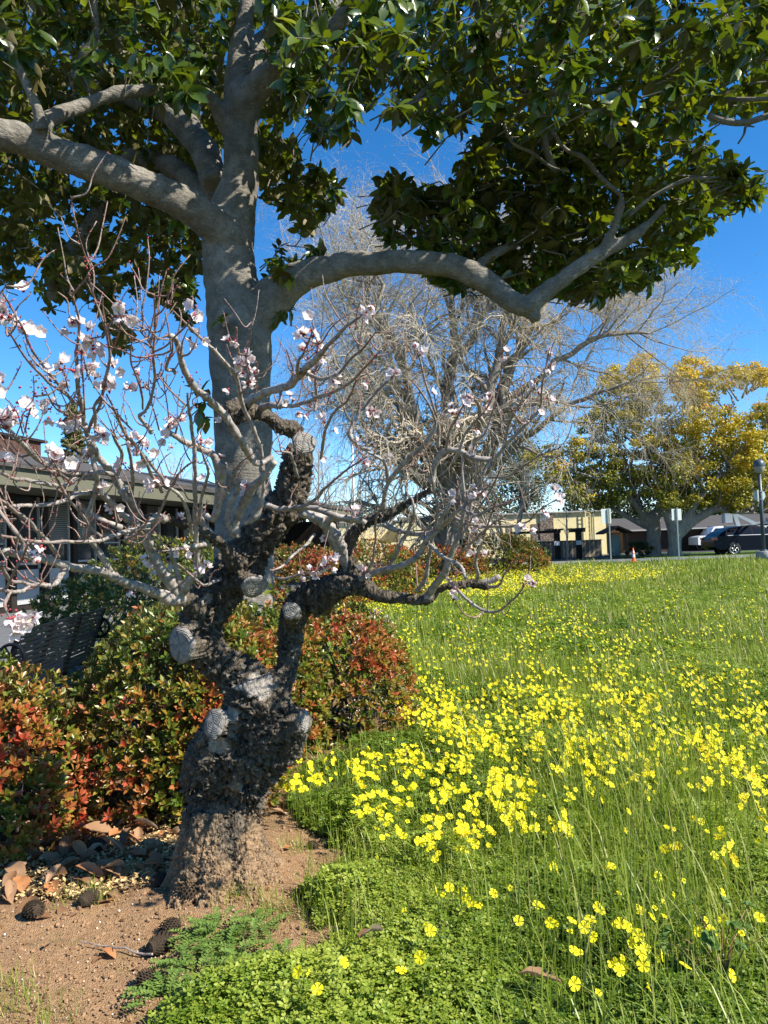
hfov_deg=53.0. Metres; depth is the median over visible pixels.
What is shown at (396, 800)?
yellow flower
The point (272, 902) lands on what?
short grass
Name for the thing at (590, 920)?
yellow flower
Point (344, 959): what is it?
yellow flower
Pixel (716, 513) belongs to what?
evergreen tree
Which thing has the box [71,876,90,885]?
fallen leaf
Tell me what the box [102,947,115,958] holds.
fallen leaf
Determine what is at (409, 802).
yellow flower
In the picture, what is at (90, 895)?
seed cone
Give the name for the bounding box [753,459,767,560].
street lamp
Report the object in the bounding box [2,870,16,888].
fallen leaf
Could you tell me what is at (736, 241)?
sky
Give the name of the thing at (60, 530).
window
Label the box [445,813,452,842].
yellow flower
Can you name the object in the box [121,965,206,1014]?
vetch plant
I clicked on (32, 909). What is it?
seed cone
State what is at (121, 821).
fallen leaf
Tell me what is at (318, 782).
yellow flower
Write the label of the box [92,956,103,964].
fallen leaf
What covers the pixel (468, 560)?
hawthorn shrub
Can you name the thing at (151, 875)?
fallen leaf
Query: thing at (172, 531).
window
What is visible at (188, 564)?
hawthorn shrub
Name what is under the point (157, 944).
seed cone
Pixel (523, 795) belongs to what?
yellow flower
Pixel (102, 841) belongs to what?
seed cone
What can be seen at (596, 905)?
yellow flower
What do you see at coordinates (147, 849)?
fallen leaf
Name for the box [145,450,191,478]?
bare tree
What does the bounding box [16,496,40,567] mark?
window
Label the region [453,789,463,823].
yellow flower
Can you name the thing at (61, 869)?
fallen leaf
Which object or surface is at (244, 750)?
apricot tree
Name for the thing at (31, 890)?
fallen leaf
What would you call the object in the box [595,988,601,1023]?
yellow flower
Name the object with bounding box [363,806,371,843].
yellow flower
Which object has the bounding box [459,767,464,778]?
yellow flower
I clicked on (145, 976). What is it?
seed cone
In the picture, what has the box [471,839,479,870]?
yellow flower
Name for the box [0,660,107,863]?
hawthorn shrub
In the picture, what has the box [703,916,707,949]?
yellow flower
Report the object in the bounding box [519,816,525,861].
yellow flower
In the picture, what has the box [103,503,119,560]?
window
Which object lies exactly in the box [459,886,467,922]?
yellow flower
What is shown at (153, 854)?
fallen leaf
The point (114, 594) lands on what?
hawthorn shrub
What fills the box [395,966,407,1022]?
yellow flower
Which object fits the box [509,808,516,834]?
yellow flower
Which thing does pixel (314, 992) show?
yellow flower
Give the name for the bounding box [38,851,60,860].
fallen leaf
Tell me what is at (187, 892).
seed cone
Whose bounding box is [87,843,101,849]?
fallen leaf
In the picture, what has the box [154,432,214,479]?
bare tree
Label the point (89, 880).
fallen leaf
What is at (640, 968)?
yellow flower
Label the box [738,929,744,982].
yellow flower
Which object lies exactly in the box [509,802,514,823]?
yellow flower
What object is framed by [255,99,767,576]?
bare tree
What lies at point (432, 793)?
yellow flower
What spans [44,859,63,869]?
fallen leaf
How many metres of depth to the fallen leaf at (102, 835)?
3.72 m
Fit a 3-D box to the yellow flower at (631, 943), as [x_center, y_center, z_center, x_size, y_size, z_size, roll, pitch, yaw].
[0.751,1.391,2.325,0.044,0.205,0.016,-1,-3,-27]
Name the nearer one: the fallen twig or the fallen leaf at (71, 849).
the fallen twig
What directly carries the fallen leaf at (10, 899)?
on the ground at (114, 931)
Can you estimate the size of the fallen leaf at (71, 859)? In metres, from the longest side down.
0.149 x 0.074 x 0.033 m
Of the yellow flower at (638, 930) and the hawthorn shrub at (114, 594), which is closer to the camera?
the yellow flower at (638, 930)
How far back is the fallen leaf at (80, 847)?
3.52 m
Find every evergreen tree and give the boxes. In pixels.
[333,498,380,521]
[430,484,509,513]
[484,436,559,512]
[554,466,665,518]
[615,508,682,531]
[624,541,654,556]
[625,486,710,517]
[684,508,723,529]
[694,480,767,526]
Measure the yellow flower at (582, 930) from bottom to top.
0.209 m
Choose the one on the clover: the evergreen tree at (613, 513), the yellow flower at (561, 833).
the yellow flower at (561, 833)
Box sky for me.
[0,0,767,521]
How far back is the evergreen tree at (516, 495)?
83.70 m
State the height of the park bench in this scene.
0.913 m
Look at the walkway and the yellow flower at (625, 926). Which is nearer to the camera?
the yellow flower at (625, 926)
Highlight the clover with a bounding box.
[147,583,767,1023]
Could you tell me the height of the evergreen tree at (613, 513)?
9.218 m
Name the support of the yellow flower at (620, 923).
on the ground at (114, 931)
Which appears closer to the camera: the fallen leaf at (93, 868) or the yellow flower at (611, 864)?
the yellow flower at (611, 864)
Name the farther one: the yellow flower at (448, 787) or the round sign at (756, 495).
the round sign at (756, 495)
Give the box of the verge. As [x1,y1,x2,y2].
[605,550,758,558]
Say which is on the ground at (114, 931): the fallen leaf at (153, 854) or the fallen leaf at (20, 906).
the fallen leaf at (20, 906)
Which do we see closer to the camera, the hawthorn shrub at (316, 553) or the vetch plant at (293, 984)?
the vetch plant at (293, 984)
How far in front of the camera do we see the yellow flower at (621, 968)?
2.12 m
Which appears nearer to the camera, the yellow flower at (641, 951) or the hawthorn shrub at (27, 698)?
the yellow flower at (641, 951)
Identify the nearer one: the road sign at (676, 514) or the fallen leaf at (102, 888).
the fallen leaf at (102, 888)
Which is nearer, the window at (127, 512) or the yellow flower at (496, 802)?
the yellow flower at (496, 802)
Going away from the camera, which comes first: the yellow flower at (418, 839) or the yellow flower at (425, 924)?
the yellow flower at (425, 924)
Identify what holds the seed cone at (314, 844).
on the ground at (114, 931)
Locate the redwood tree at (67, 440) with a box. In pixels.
[60,404,89,463]
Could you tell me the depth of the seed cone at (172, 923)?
2.79 m
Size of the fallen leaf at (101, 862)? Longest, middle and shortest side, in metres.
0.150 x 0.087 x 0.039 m
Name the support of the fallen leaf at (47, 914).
on the ground at (114, 931)
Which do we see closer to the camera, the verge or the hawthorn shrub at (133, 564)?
the hawthorn shrub at (133, 564)
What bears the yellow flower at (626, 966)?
on the clover
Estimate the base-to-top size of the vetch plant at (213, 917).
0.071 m
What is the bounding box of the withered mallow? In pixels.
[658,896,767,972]
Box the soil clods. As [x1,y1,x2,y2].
[0,808,321,1023]
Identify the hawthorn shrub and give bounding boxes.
[0,648,41,811]
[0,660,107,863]
[17,566,178,685]
[49,600,299,829]
[68,533,213,643]
[129,670,223,826]
[162,543,213,613]
[180,596,336,754]
[262,599,421,745]
[273,541,371,616]
[316,538,428,601]
[399,543,488,582]
[429,531,553,574]
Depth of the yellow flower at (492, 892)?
2.68 m
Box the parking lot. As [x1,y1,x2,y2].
[363,550,757,567]
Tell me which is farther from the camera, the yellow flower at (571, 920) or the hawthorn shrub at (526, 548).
the hawthorn shrub at (526, 548)
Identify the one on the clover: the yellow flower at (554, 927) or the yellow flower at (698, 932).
the yellow flower at (698, 932)
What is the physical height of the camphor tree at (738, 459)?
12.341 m
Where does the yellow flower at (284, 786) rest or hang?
on the ground at (114, 931)
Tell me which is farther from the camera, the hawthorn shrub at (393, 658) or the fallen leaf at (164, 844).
the hawthorn shrub at (393, 658)
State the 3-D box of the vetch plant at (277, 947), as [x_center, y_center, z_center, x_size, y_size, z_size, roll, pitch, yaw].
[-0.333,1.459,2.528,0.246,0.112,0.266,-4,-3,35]
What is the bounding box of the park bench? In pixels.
[0,607,110,740]
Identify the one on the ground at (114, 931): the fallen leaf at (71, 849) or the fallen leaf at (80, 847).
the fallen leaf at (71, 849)
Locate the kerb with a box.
[371,555,755,569]
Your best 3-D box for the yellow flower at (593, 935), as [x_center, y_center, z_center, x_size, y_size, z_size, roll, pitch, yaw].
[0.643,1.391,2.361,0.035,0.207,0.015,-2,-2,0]
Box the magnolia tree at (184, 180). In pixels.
[0,0,767,641]
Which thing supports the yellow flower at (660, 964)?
on the ground at (114, 931)
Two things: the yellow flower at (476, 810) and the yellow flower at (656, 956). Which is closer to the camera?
the yellow flower at (656, 956)
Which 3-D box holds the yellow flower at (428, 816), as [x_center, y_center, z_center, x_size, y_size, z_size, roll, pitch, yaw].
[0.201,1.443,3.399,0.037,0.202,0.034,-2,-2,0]
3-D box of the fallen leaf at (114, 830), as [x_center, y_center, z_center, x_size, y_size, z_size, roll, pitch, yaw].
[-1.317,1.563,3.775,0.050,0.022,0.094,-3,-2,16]
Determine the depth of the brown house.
57.96 m
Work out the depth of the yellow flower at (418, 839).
3.05 m
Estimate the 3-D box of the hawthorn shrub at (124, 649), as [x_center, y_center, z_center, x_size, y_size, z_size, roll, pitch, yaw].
[-1.168,1.050,4.480,1.336,1.166,1.410,-2,-2,0]
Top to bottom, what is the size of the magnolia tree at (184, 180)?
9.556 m
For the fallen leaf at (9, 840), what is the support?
on the leaf mulch
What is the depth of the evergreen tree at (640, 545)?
44.47 m
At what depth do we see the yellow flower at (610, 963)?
2.15 m
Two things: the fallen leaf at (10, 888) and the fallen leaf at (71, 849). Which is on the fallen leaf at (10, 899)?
the fallen leaf at (10, 888)
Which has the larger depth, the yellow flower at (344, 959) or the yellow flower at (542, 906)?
the yellow flower at (542, 906)
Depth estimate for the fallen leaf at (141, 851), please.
3.46 m
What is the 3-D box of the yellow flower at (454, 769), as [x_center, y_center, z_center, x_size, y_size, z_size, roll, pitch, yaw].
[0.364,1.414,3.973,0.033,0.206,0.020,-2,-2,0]
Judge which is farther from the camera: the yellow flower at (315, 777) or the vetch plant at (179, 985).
the yellow flower at (315, 777)
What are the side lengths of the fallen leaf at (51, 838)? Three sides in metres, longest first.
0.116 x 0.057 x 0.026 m
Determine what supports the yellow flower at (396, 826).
on the clover
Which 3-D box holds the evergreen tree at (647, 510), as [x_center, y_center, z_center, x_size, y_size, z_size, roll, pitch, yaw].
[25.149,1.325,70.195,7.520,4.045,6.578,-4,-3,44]
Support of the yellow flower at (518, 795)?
on the clover
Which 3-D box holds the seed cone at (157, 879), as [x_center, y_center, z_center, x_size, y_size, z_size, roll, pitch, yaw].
[-0.924,1.514,3.174,0.063,0.063,0.077,-6,3,36]
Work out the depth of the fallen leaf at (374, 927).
2.52 m
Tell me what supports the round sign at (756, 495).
attached to the street lamp
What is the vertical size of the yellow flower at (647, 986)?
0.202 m
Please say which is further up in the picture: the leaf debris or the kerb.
the kerb
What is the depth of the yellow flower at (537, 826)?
3.15 m
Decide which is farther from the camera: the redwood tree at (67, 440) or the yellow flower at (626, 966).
the redwood tree at (67, 440)
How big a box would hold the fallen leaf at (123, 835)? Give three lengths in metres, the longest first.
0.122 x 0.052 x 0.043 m
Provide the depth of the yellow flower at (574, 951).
2.24 m
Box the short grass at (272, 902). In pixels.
[0,765,356,1023]
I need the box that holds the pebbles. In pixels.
[0,811,322,1023]
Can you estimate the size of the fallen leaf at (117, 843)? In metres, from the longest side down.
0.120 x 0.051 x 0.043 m
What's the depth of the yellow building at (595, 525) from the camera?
55.98 m
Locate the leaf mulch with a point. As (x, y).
(72, 883)
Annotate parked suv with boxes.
[700,524,767,553]
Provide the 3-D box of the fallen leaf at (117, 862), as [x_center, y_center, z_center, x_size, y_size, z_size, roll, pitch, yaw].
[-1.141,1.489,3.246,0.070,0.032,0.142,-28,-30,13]
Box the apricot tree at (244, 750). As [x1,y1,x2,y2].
[0,152,580,910]
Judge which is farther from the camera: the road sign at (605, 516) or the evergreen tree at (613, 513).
the evergreen tree at (613, 513)
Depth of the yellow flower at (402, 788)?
3.73 m
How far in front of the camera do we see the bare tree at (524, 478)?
45.53 m
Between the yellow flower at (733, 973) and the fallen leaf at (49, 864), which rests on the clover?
the yellow flower at (733, 973)
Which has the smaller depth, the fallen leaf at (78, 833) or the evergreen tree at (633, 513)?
the fallen leaf at (78, 833)
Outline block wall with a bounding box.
[532,539,601,558]
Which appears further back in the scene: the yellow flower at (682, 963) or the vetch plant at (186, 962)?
the vetch plant at (186, 962)
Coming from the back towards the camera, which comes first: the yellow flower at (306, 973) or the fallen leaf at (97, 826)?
the fallen leaf at (97, 826)
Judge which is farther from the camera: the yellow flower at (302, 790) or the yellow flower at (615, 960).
the yellow flower at (302, 790)
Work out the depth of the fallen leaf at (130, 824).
3.84 m
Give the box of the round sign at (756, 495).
[753,490,764,501]
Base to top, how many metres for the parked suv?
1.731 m
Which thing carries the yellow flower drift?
on the ground at (114, 931)
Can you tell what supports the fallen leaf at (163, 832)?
on the leaf mulch
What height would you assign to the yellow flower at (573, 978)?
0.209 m
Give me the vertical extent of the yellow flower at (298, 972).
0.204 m
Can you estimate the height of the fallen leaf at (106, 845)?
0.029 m
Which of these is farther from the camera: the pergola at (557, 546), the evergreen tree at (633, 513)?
the evergreen tree at (633, 513)
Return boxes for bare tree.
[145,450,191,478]
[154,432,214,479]
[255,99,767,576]
[271,408,352,521]
[315,442,383,539]
[477,417,554,554]
[557,491,571,559]
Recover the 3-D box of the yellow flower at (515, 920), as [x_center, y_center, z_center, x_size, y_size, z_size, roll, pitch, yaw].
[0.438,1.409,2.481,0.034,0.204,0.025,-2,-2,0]
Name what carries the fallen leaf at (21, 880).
on the leaf mulch
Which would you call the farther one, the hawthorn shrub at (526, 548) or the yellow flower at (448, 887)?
the hawthorn shrub at (526, 548)
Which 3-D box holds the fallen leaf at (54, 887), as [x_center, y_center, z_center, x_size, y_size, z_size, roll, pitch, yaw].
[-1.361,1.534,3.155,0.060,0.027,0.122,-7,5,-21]
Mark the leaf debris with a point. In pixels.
(309, 770)
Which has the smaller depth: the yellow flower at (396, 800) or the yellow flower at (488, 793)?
the yellow flower at (396, 800)
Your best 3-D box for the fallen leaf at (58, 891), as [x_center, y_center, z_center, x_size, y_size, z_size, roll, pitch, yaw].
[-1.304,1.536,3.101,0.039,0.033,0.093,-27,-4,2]
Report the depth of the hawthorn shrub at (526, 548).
29.02 m
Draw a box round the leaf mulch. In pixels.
[0,759,178,900]
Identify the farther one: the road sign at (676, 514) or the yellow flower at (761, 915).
the road sign at (676, 514)
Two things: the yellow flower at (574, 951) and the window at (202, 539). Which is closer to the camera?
the yellow flower at (574, 951)
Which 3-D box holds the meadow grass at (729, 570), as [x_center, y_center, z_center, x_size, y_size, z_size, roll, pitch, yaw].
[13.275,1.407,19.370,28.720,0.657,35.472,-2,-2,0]
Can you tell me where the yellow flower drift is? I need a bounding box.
[284,562,767,876]
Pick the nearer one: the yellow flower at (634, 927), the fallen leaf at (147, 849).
the yellow flower at (634, 927)
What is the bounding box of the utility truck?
[688,513,767,550]
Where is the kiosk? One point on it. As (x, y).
(615, 545)
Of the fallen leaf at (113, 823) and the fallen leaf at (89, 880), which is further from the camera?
the fallen leaf at (113, 823)
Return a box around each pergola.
[511,528,563,559]
[568,528,584,558]
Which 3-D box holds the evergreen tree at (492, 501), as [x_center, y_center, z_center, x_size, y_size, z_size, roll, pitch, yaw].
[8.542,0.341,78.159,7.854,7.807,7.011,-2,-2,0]
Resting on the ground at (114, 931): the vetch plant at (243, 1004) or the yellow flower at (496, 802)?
the vetch plant at (243, 1004)
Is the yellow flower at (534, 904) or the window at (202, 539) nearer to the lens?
the yellow flower at (534, 904)
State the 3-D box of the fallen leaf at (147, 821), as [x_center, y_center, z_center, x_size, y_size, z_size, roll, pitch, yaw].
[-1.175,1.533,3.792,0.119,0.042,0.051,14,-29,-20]
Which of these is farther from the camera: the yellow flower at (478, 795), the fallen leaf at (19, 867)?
the yellow flower at (478, 795)
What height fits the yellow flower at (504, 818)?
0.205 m
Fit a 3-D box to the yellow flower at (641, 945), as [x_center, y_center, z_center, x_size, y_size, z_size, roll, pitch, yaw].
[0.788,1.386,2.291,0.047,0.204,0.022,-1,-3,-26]
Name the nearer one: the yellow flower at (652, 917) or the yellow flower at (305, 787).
the yellow flower at (652, 917)
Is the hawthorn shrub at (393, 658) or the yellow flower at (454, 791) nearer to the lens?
the yellow flower at (454, 791)
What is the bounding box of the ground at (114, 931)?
[0,557,767,1023]
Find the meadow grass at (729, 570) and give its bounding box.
[137,554,767,1023]
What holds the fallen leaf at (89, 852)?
on the leaf mulch
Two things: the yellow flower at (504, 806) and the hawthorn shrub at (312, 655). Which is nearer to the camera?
the yellow flower at (504, 806)
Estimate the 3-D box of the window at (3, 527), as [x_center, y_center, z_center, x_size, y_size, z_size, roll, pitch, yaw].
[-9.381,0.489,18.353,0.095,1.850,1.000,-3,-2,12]
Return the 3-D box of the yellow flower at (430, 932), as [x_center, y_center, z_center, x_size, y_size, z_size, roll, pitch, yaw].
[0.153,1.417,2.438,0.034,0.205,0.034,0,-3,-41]
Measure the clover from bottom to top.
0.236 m
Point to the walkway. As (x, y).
(4, 636)
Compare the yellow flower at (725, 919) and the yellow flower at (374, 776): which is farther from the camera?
the yellow flower at (374, 776)
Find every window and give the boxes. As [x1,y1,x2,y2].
[0,495,6,569]
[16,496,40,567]
[48,498,69,562]
[77,501,96,563]
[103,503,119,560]
[126,505,141,559]
[147,506,160,553]
[166,507,178,558]
[183,509,193,542]
[199,510,209,555]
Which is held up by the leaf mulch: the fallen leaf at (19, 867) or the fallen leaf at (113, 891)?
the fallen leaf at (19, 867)
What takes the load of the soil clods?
on the ground at (114, 931)
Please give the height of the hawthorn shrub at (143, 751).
0.769 m
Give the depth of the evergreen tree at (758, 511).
70.33 m
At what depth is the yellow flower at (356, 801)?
3.69 m
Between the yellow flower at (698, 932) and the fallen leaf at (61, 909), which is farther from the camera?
the fallen leaf at (61, 909)
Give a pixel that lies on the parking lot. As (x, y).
(603, 557)
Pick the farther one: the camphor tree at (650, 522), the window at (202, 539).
the camphor tree at (650, 522)
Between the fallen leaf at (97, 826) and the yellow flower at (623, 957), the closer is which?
the yellow flower at (623, 957)
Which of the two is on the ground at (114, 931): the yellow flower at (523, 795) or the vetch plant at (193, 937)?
the vetch plant at (193, 937)
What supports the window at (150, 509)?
in the office building at (301, 532)
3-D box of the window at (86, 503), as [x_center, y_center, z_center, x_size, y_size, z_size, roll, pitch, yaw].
[-8.565,0.609,22.042,0.095,1.850,1.000,-3,-2,12]
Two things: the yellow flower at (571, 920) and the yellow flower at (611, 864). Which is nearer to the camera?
the yellow flower at (571, 920)
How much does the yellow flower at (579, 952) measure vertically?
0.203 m
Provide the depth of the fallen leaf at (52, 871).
3.23 m
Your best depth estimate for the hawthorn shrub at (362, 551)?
17.97 m
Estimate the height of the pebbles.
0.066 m
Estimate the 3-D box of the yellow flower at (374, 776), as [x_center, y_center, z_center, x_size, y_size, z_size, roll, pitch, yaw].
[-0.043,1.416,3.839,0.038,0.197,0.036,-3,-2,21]
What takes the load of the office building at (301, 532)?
on the ground at (114, 931)
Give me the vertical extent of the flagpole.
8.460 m
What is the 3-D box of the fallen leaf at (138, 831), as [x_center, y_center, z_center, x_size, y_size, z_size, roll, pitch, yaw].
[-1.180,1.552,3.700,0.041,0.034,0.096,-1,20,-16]
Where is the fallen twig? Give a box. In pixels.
[80,941,152,954]
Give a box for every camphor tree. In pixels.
[520,351,679,555]
[650,353,767,555]
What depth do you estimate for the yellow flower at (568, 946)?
2.39 m
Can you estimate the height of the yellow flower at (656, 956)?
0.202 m
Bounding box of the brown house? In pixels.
[606,513,767,552]
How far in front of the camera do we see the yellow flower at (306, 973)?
2.23 m
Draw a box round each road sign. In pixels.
[601,508,611,562]
[671,508,681,559]
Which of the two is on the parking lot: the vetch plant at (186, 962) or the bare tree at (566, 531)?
the bare tree at (566, 531)
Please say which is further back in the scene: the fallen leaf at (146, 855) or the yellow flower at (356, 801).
the yellow flower at (356, 801)
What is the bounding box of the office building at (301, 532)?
[0,432,353,613]
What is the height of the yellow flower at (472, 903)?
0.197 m
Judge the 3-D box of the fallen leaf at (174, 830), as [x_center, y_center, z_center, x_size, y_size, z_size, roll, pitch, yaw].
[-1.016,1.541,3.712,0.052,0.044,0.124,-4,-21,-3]
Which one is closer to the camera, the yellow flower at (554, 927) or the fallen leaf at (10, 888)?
the yellow flower at (554, 927)
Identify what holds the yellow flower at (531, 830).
on the clover
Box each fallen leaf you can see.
[1,892,13,903]
[2,837,14,846]
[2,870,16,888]
[4,861,25,876]
[5,879,16,903]
[13,875,30,891]
[15,895,37,912]
[23,847,44,856]
[26,887,48,895]
[27,839,50,848]
[34,911,51,918]
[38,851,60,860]
[42,835,61,846]
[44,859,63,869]
[44,879,58,896]
[45,864,60,882]
[52,846,75,854]
[54,866,67,875]
[54,886,65,900]
[57,906,67,914]
[59,834,71,858]
[59,856,89,867]
[71,829,81,841]
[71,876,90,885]
[72,840,87,858]
[76,861,104,878]
[78,849,96,861]
[81,877,101,887]
[83,821,111,831]
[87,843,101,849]
[92,833,106,838]
[92,873,104,884]
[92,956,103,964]
[96,858,121,874]
[96,896,113,903]
[100,839,109,850]
[100,882,116,894]
[101,859,125,868]
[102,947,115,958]
[105,837,124,851]
[108,888,117,895]
[109,827,121,835]
[110,820,119,827]
[112,876,131,887]
[115,813,132,826]
[115,864,129,878]
[119,827,130,847]
[125,823,149,827]
[126,846,157,862]
[127,847,138,858]
[128,833,140,841]
[133,848,145,854]
[134,818,156,827]
[134,826,142,842]
[139,837,164,850]
[140,867,154,882]
[142,844,160,859]
[142,858,165,864]
[149,851,162,864]
[150,842,168,847]
[158,831,168,836]
[168,826,178,834]
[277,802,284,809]
[358,924,382,938]
[519,966,560,982]
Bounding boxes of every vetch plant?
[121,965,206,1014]
[148,942,237,979]
[167,916,238,957]
[176,965,247,1022]
[185,905,256,954]
[196,916,277,976]
[200,975,276,1020]
[221,908,291,946]
[224,950,285,1002]
[247,974,328,1008]
[257,938,309,980]
[300,952,350,987]
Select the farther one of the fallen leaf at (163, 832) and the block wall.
the block wall
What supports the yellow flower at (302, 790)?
on the ground at (114, 931)
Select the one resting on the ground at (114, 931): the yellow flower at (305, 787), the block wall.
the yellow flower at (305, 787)
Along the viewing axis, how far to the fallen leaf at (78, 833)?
3.70 m
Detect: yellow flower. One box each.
[282,783,289,821]
[290,780,296,822]
[292,965,304,1001]
[298,786,304,824]
[303,785,308,822]
[303,969,309,991]
[310,775,316,789]
[311,982,322,1009]
[314,779,320,821]
[340,956,348,995]
[354,797,361,819]
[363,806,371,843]
[371,775,378,800]
[391,797,397,834]
[394,824,398,869]
[394,827,401,851]
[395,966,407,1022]
[398,785,403,817]
[398,799,404,829]
[399,832,406,861]
[401,907,411,951]
[406,801,413,827]
[414,836,422,874]
[414,950,425,997]
[422,921,431,955]
[425,814,432,828]
[425,924,435,984]
[427,790,434,824]
[440,892,445,912]
[444,882,453,908]
[445,783,450,816]
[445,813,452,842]
[450,765,456,797]
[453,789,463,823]
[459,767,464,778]
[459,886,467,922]
[460,846,468,867]
[462,894,470,914]
[467,901,476,923]
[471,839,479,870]
[472,808,479,815]
[475,792,482,804]
[486,790,492,816]
[489,888,497,915]
[493,801,500,812]
[500,814,506,851]
[501,801,507,840]
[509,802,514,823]
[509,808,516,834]
[513,915,523,952]
[516,793,521,830]
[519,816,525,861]
[519,820,527,856]
[521,792,527,827]
[528,788,534,833]
[530,825,537,857]
[533,822,539,851]
[533,900,540,920]
[540,903,544,949]
[545,917,554,964]
[549,920,558,963]
[558,824,565,861]
[565,928,572,975]
[567,916,579,968]
[569,945,578,982]
[569,976,580,1023]
[576,949,582,1003]
[578,920,589,952]
[584,915,595,950]
[590,931,597,965]
[593,901,606,955]
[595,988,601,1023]
[606,862,615,880]
[606,960,617,1013]
[613,956,620,1007]
[614,917,627,954]
[614,963,624,1014]
[617,960,628,1009]
[618,954,624,993]
[623,921,631,961]
[627,936,636,968]
[629,923,636,945]
[632,928,644,985]
[635,946,646,995]
[636,906,645,931]
[636,957,649,999]
[640,941,650,978]
[645,982,650,1018]
[648,912,655,953]
[654,955,659,984]
[659,949,662,984]
[679,961,691,996]
[692,927,702,959]
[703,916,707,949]
[717,914,727,941]
[725,968,735,1012]
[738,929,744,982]
[754,912,764,950]
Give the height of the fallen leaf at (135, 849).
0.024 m
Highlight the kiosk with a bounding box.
[596,526,632,558]
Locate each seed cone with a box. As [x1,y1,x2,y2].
[22,899,44,920]
[77,887,100,907]
[86,838,106,852]
[135,968,159,988]
[146,930,175,956]
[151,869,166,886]
[158,917,180,934]
[175,881,198,903]
[307,840,318,849]
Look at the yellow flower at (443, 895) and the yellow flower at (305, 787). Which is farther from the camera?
the yellow flower at (305, 787)
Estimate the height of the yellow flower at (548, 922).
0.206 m
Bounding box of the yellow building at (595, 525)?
[339,510,606,562]
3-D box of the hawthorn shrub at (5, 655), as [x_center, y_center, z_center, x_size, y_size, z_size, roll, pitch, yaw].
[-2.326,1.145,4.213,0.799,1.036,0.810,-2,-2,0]
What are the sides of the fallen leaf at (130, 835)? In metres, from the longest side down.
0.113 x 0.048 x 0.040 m
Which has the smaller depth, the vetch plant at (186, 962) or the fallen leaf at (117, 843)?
the vetch plant at (186, 962)
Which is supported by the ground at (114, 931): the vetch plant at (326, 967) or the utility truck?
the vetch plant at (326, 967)
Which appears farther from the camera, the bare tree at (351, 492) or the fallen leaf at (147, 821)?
the bare tree at (351, 492)
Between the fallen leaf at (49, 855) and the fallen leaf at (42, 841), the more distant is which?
the fallen leaf at (42, 841)
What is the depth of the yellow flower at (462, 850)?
3.04 m
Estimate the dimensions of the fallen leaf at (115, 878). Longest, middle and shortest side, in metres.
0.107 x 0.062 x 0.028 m
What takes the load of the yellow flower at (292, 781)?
on the ground at (114, 931)
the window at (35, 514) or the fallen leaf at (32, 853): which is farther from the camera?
the window at (35, 514)
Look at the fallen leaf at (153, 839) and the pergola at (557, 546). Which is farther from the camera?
the pergola at (557, 546)
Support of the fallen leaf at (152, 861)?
on the leaf mulch
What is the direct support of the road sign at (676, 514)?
on the ground at (114, 931)
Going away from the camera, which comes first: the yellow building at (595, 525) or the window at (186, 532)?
the window at (186, 532)
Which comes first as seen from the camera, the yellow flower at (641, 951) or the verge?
the yellow flower at (641, 951)
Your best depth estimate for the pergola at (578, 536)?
47.39 m
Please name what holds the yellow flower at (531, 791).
on the clover
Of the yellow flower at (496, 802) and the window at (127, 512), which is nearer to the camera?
the yellow flower at (496, 802)
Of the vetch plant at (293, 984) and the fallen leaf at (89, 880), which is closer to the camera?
the vetch plant at (293, 984)
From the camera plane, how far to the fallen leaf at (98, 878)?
3.22 m
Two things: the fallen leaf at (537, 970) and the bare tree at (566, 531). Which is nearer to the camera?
the fallen leaf at (537, 970)
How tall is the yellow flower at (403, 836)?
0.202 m
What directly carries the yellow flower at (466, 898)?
on the ground at (114, 931)
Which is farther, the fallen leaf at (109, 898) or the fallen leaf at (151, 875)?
the fallen leaf at (151, 875)
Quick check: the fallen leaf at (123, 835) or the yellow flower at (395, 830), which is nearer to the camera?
the yellow flower at (395, 830)
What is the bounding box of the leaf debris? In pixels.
[273,736,384,801]
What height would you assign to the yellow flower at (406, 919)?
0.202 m
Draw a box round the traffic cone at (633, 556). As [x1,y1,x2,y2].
[631,548,637,561]
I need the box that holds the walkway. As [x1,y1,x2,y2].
[0,570,380,716]
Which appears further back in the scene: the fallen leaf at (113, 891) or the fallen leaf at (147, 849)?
the fallen leaf at (147, 849)
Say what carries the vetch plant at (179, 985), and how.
on the ground at (114, 931)
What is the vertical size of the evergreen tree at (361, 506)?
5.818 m
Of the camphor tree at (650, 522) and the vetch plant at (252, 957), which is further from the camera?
the camphor tree at (650, 522)
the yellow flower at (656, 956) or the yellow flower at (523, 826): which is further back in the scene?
the yellow flower at (523, 826)
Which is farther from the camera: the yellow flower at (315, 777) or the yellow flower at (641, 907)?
the yellow flower at (315, 777)
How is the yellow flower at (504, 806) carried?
on the clover
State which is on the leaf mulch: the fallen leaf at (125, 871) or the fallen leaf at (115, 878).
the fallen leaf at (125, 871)
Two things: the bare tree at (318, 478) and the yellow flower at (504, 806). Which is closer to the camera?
the yellow flower at (504, 806)
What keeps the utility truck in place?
on the parking lot
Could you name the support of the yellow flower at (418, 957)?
on the ground at (114, 931)
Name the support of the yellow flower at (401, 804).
on the clover
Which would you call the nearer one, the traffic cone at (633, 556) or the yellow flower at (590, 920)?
the yellow flower at (590, 920)
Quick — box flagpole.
[352,432,357,562]
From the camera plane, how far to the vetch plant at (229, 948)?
2.64 m

